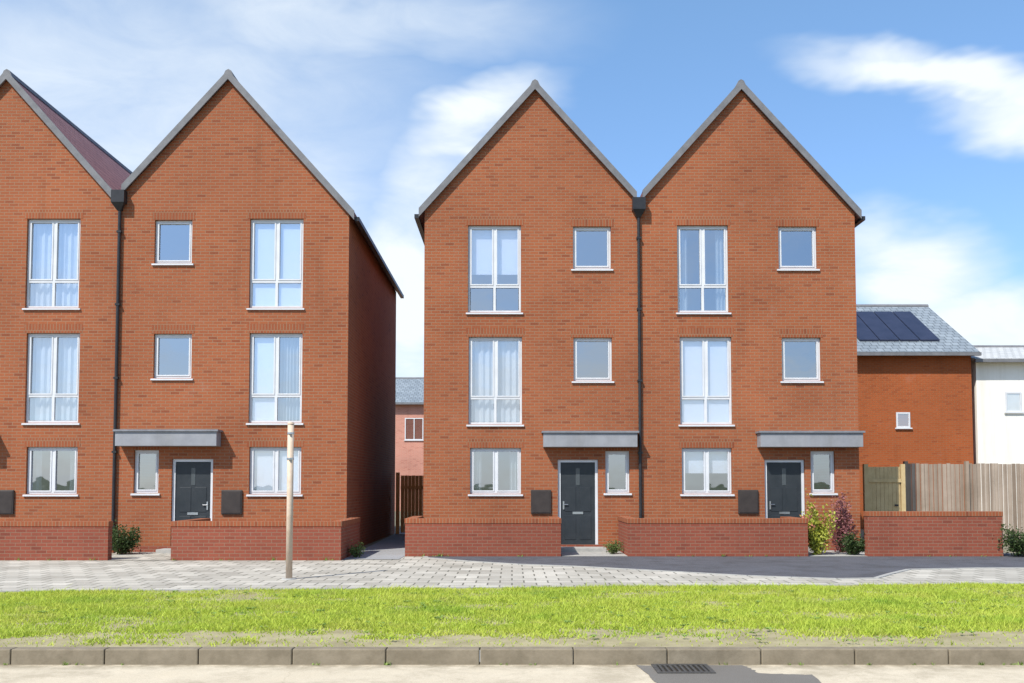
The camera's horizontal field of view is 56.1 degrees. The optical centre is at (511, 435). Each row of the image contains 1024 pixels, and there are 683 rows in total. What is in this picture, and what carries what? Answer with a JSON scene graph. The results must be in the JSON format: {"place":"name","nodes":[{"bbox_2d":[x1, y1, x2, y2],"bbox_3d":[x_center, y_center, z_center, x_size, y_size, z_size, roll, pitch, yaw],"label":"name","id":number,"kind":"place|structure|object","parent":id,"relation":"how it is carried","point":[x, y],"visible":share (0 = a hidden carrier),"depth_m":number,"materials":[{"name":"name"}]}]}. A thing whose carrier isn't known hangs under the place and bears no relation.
{"place":"outdoors","nodes":[
{"label":"outdoors","id":0,"kind":"place"},
{"bbox_2d":[111,552,170,559],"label":"path","id":1,"kind":"structure","parent":0,"point":[142,556],"depth_m":21.71,"materials":[{"name":"grey concrete"}]},
{"bbox_2d":[112,520,141,553],"bbox_3d":[-9.064,2.377,22.453,0.826,0.852,0.874,1,-3,-21],"label":"shrub","id":2,"kind":"object","parent":1,"relation":"on","point":[123,543],"visible":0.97,"depth_m":22.34,"materials":[{"name":"green plant"}]},
{"bbox_2d":[345,531,404,558],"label":"driveway","id":3,"kind":"structure","parent":0,"point":[392,546],"depth_m":24.10,"materials":[{"name":"grey concrete"}]},
{"bbox_2d":[348,540,364,556],"bbox_3d":[-3.482,2.534,21.491,0.451,0.418,0.440,2,-4,-37],"label":"shrub","id":4,"kind":"object","parent":3,"relation":"on","point":[354,552],"visible":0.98,"depth_m":21.44,"materials":[{"name":"green plant"}]},
{"bbox_2d":[395,472,422,533],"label":"side gate","id":5,"kind":"structure","parent":3,"relation":"on","point":[414,483],"depth_m":31.93,"materials":[{"name":"brown wood"}]},
{"bbox_2d":[395,377,423,510],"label":"distant house","id":6,"kind":"structure","parent":0,"point":[409,429],"depth_m":62.10,"materials":[{"name":"pink brick"}]},
{"bbox_2d":[404,418,423,440],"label":"window","id":7,"kind":"structure","parent":6,"relation":"in","point":[414,439],"depth_m":62.06,"materials":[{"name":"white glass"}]},
{"bbox_2d":[0,553,1023,590],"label":"pavement","id":8,"kind":"structure","parent":0,"point":[170,574],"depth_m":17.19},
{"bbox_2d":[0,521,112,560],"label":"garden wall","id":9,"kind":"structure","parent":8,"relation":"on","point":[55,540],"depth_m":20.66,"materials":[{"name":"brick"}]},
{"bbox_2d":[171,517,359,560],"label":"garden wall","id":10,"kind":"structure","parent":8,"relation":"on","point":[203,539],"depth_m":20.66,"materials":[{"name":"brick"}]},
{"bbox_2d":[281,422,295,579],"bbox_3d":[-3.832,1.165,16.562,0.276,2.808,0.277,0,-3,0],"label":"sign post","id":11,"kind":"object","parent":8,"relation":"on","point":[289,514],"visible":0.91,"depth_m":16.52,"materials":[{"name":"beige metal"}]},
{"bbox_2d":[405,516,560,556],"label":"garden wall","id":12,"kind":"structure","parent":8,"relation":"on","point":[487,536],"depth_m":21.81,"materials":[{"name":"brick"}]},
{"bbox_2d":[0,583,1022,591],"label":"edging kerb","id":13,"kind":"structure","parent":8,"relation":"on","point":[444,587],"depth_m":14.70,"materials":[{"name":"concrete"}]},
{"bbox_2d":[618,516,807,555],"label":"garden wall","id":14,"kind":"structure","parent":8,"relation":"on","point":[784,536],"depth_m":21.81,"materials":[{"name":"brick"}]},
{"bbox_2d":[863,511,1002,555],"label":"garden wall","id":15,"kind":"structure","parent":8,"relation":"on","point":[928,533],"depth_m":21.82,"materials":[{"name":"brick"}]},
{"bbox_2d":[0,663,1023,682],"bbox_3d":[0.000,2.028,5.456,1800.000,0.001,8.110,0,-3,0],"label":"road","id":16,"kind":"structure","parent":0,"point":[479,673],"depth_m":8.92,"materials":[{"name":"grey asphalt"}]},
{"bbox_2d":[0,647,1023,664],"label":"kerb","id":17,"kind":"structure","parent":16,"relation":"on","point":[499,655],"depth_m":9.36,"materials":[{"name":"grey concrete"}]},
{"bbox_2d":[637,665,820,682],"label":"road patch","id":18,"kind":"object","parent":16,"relation":"on","point":[733,674],"visible":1,"depth_m":8.76,"materials":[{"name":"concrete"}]},
{"bbox_2d":[651,664,715,672],"bbox_3d":[1.620,2.209,9.112,0.540,0.011,0.430,0,-3,0],"label":"drain grate","id":19,"kind":"object","parent":18,"relation":"on","point":[682,668],"visible":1,"depth_m":9.09,"materials":[{"name":"metal"}]},
{"bbox_2d":[0,580,1023,646],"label":"verge","id":20,"kind":"structure","parent":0,"point":[999,640],"depth_m":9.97,"materials":[{"name":"green plant"}]},
{"bbox_2d":[3,553,1022,665],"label":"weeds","id":21,"kind":"object","parent":20,"relation":"on","point":[594,635],"visible":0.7,"depth_m":11.78,"materials":[{"name":"green plant"}]},
{"bbox_2d":[0,0,1023,376],"label":"sky","id":22,"kind":"structure","parent":0,"point":[914,108],"materials":[{"name":"blue"}]},
{"bbox_2d":[17,511,1017,648],"bbox_3d":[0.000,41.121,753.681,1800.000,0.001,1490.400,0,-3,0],"label":"ground","id":23,"kind":"structure","parent":0,"point":[861,533],"depth_m":28.06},
{"bbox_2d":[0,69,131,552],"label":"terraced house","id":24,"kind":"structure","parent":23,"relation":"on","point":[62,176],"depth_m":23.56,"materials":[{"name":"orange brick"}]},
{"bbox_2d":[21,334,79,424],"bbox_3d":[-11.207,-1.379,23.507,1.404,2.250,0.295,0,-3,0],"label":"window","id":25,"kind":"structure","parent":24,"relation":"in","point":[53,359],"depth_m":23.60,"materials":[{"name":"clear glass"}]},
{"bbox_2d":[22,447,78,495],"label":"window","id":26,"kind":"structure","parent":24,"relation":"in","point":[34,481],"depth_m":23.37,"materials":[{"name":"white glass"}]},
{"bbox_2d":[22,220,80,309],"bbox_3d":[-11.266,-4.201,23.655,1.412,2.264,0.295,0,-3,0],"label":"window","id":27,"kind":"structure","parent":24,"relation":"in","point":[53,245],"depth_m":23.75,"materials":[{"name":"white glass"}]},
{"bbox_2d":[111,69,403,553],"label":"terraced house","id":28,"kind":"structure","parent":23,"relation":"on","point":[257,288],"depth_m":23.54,"materials":[{"name":"orange brick"}]},
{"bbox_2d":[130,450,159,494],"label":"window","id":29,"kind":"structure","parent":28,"relation":"in","point":[137,452],"depth_m":23.36,"materials":[{"name":"white plastic"}]},
{"bbox_2d":[150,334,192,379],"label":"window","id":30,"kind":"structure","parent":28,"relation":"in","point":[157,336],"depth_m":23.50,"materials":[{"name":"white plastic"}]},
{"bbox_2d":[151,221,193,264],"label":"window","id":31,"kind":"structure","parent":28,"relation":"in","point":[158,223],"depth_m":23.65,"materials":[{"name":"white plastic"}]},
{"bbox_2d":[175,462,210,520],"bbox_3d":[-7.754,1.658,23.327,0.852,2.041,0.096,0,-3,0],"label":"door","id":32,"kind":"structure","parent":28,"relation":"in","point":[193,479],"depth_m":23.34,"materials":[{"name":"grey wood"}]},
{"bbox_2d":[246,447,302,495],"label":"window","id":33,"kind":"structure","parent":28,"relation":"in","point":[268,465],"depth_m":23.41,"materials":[{"name":"white glass"}]},
{"bbox_2d":[246,334,303,424],"bbox_3d":[-5.765,-1.379,23.507,1.392,2.250,0.295,0,-3,0],"label":"window","id":34,"kind":"structure","parent":28,"relation":"in","point":[275,359],"depth_m":23.56,"materials":[{"name":"clear glass"}]},
{"bbox_2d":[246,220,304,309],"bbox_3d":[-5.783,-4.204,23.602,1.412,2.264,0.190,0,-3,0],"label":"window","id":35,"kind":"structure","parent":28,"relation":"in","point":[276,265],"depth_m":23.68,"materials":[{"name":"clear glass"}]},
{"bbox_2d":[414,79,645,551],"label":"terraced house","id":36,"kind":"structure","parent":23,"relation":"on","point":[532,207],"depth_m":24.11,"materials":[{"name":"orange brick"}]},
{"bbox_2d":[466,226,522,313],"bbox_3d":[-0.440,-4.171,24.229,1.433,2.264,0.245,0,-3,0],"label":"window","id":37,"kind":"structure","parent":36,"relation":"in","point":[494,251],"depth_m":24.36,"materials":[{"name":"white glass"}]},
{"bbox_2d":[466,337,523,425],"bbox_3d":[-0.419,-1.347,24.106,1.438,2.250,0.295,0,-3,0],"label":"window","id":38,"kind":"structure","parent":36,"relation":"in","point":[495,363],"depth_m":24.20,"materials":[{"name":"white glass"}]},
{"bbox_2d":[468,448,522,495],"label":"window","id":39,"kind":"structure","parent":36,"relation":"in","point":[475,453],"depth_m":23.97,"materials":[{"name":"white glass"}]},
{"bbox_2d":[561,463,594,544],"bbox_3d":[1.641,1.689,23.926,0.852,2.041,0.096,0,-3,0],"label":"door","id":40,"kind":"structure","parent":36,"relation":"in","point":[577,479],"depth_m":23.92,"materials":[{"name":"grey wood"}]},
{"bbox_2d":[571,227,612,270],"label":"window","id":41,"kind":"structure","parent":36,"relation":"in","point":[575,268],"depth_m":24.24,"materials":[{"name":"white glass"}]},
{"bbox_2d":[572,338,613,382],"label":"window","id":42,"kind":"structure","parent":36,"relation":"in","point":[576,380],"depth_m":24.09,"materials":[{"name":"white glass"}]},
{"bbox_2d":[604,451,631,494],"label":"window","id":43,"kind":"structure","parent":36,"relation":"in","point":[608,491],"depth_m":23.94,"materials":[{"name":"white plastic"}]},
{"bbox_2d":[423,556,1023,578],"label":"lane edging","id":44,"kind":"object","parent":23,"relation":"on","point":[887,574],"visible":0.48,"depth_m":18.30,"materials":[{"name":"concrete"}]},
{"bbox_2d":[640,79,864,551],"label":"terraced house","id":45,"kind":"structure","parent":23,"relation":"on","point":[751,218],"depth_m":24.11,"materials":[{"name":"orange brick"}]},
{"bbox_2d":[676,226,730,313],"bbox_3d":[4.805,-4.169,24.254,1.383,2.264,0.295,0,-3,0],"label":"window","id":46,"kind":"structure","parent":45,"relation":"in","point":[721,256],"depth_m":24.28,"materials":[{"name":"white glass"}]},
{"bbox_2d":[678,337,734,425],"bbox_3d":[4.850,-1.350,24.054,1.400,2.250,0.190,0,-3,0],"label":"window","id":47,"kind":"structure","parent":45,"relation":"in","point":[705,362],"depth_m":24.13,"materials":[{"name":"white glass"}]},
{"bbox_2d":[680,448,734,495],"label":"window","id":48,"kind":"structure","parent":45,"relation":"in","point":[706,461],"depth_m":23.99,"materials":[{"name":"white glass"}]},
{"bbox_2d":[767,463,800,517],"bbox_3d":[6.786,1.689,23.926,0.852,2.041,0.096,0,-3,0],"label":"door","id":49,"kind":"structure","parent":45,"relation":"in","point":[783,479],"depth_m":23.94,"materials":[{"name":"grey wood"}]},
{"bbox_2d":[777,227,819,270],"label":"window","id":50,"kind":"structure","parent":45,"relation":"in","point":[781,268],"depth_m":24.24,"materials":[{"name":"white plastic"}]},
{"bbox_2d":[780,338,823,382],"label":"window","id":51,"kind":"structure","parent":45,"relation":"in","point":[784,380],"depth_m":24.10,"materials":[{"name":"white plastic"}]},
{"bbox_2d":[809,451,837,494],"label":"window","id":52,"kind":"structure","parent":45,"relation":"in","point":[830,491],"depth_m":23.94,"materials":[{"name":"white plastic"}]},
{"bbox_2d":[903,461,1023,539],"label":"timber fence","id":53,"kind":"object","parent":23,"relation":"on","point":[970,488],"visible":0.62,"depth_m":27.47,"materials":[{"name":"brown wood"}]},
{"bbox_2d":[561,550,626,555],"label":"path","id":54,"kind":"structure","parent":0,"point":[607,553],"depth_m":22.34,"materials":[{"name":"grey concrete"}]},
{"bbox_2d":[603,539,623,553],"bbox_3d":[2.424,2.612,22.602,0.556,0.371,0.544,1,-3,-12],"label":"shrub","id":55,"kind":"object","parent":54,"relation":"on","point":[612,549],"visible":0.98,"depth_m":22.57,"materials":[{"name":"green plant"}]},
{"bbox_2d":[428,553,1023,577],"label":"lane","id":56,"kind":"structure","parent":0,"point":[838,566],"depth_m":20.06,"materials":[{"name":"grey asphalt"}]},
{"bbox_2d":[992,524,1023,555],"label":"shrub","id":57,"kind":"object","parent":56,"relation":"on","point":[1016,544],"visible":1,"depth_m":21.63,"materials":[{"name":"green plant"}]},
{"bbox_2d":[808,550,864,555],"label":"path","id":58,"kind":"structure","parent":0,"point":[831,553],"depth_m":22.34,"materials":[{"name":"grey concrete"}]},
{"bbox_2d":[800,494,838,554],"bbox_3d":[7.136,2.024,22.393,0.811,1.580,0.798,0,-3,0],"label":"shrub","id":59,"kind":"object","parent":58,"relation":"on","point":[818,536],"visible":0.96,"depth_m":22.23,"materials":[{"name":"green plant"}]},
{"bbox_2d":[826,488,857,551],"bbox_3d":[7.943,2.020,23.103,0.627,1.638,0.705,-3,-4,45],"label":"shrub","id":60,"kind":"object","parent":58,"relation":"on","point":[845,523],"visible":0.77,"depth_m":23.03,"materials":[{"name":"purple plant"}]},
{"bbox_2d":[835,532,865,554],"bbox_3d":[7.924,2.494,22.306,0.740,0.611,0.873,0,-3,0],"label":"shrub","id":61,"kind":"object","parent":58,"relation":"on","point":[853,547],"visible":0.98,"depth_m":22.11,"materials":[{"name":"green plant"}]},
{"bbox_2d":[862,464,905,543],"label":"garden gate","id":62,"kind":"structure","parent":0,"point":[884,488],"depth_m":26.25,"materials":[{"name":"brown wood"}]},
{"bbox_2d":[856,304,981,528],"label":"brick house","id":63,"kind":"structure","parent":0,"point":[914,384],"depth_m":36.13,"materials":[{"name":"orange brick"}]},
{"bbox_2d":[895,412,911,428],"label":"window","id":64,"kind":"structure","parent":63,"relation":"in","point":[897,427],"depth_m":36.05,"materials":[{"name":"white plastic"}]},
{"bbox_2d":[971,345,1023,528],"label":"white house","id":65,"kind":"structure","parent":0,"point":[997,375],"depth_m":36.26,"materials":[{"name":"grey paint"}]},
{"bbox_2d":[1004,392,1023,412],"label":"window","id":66,"kind":"structure","parent":65,"relation":"in","point":[1006,411],"depth_m":36.24,"materials":[{"name":"white plastic"}]}
]}

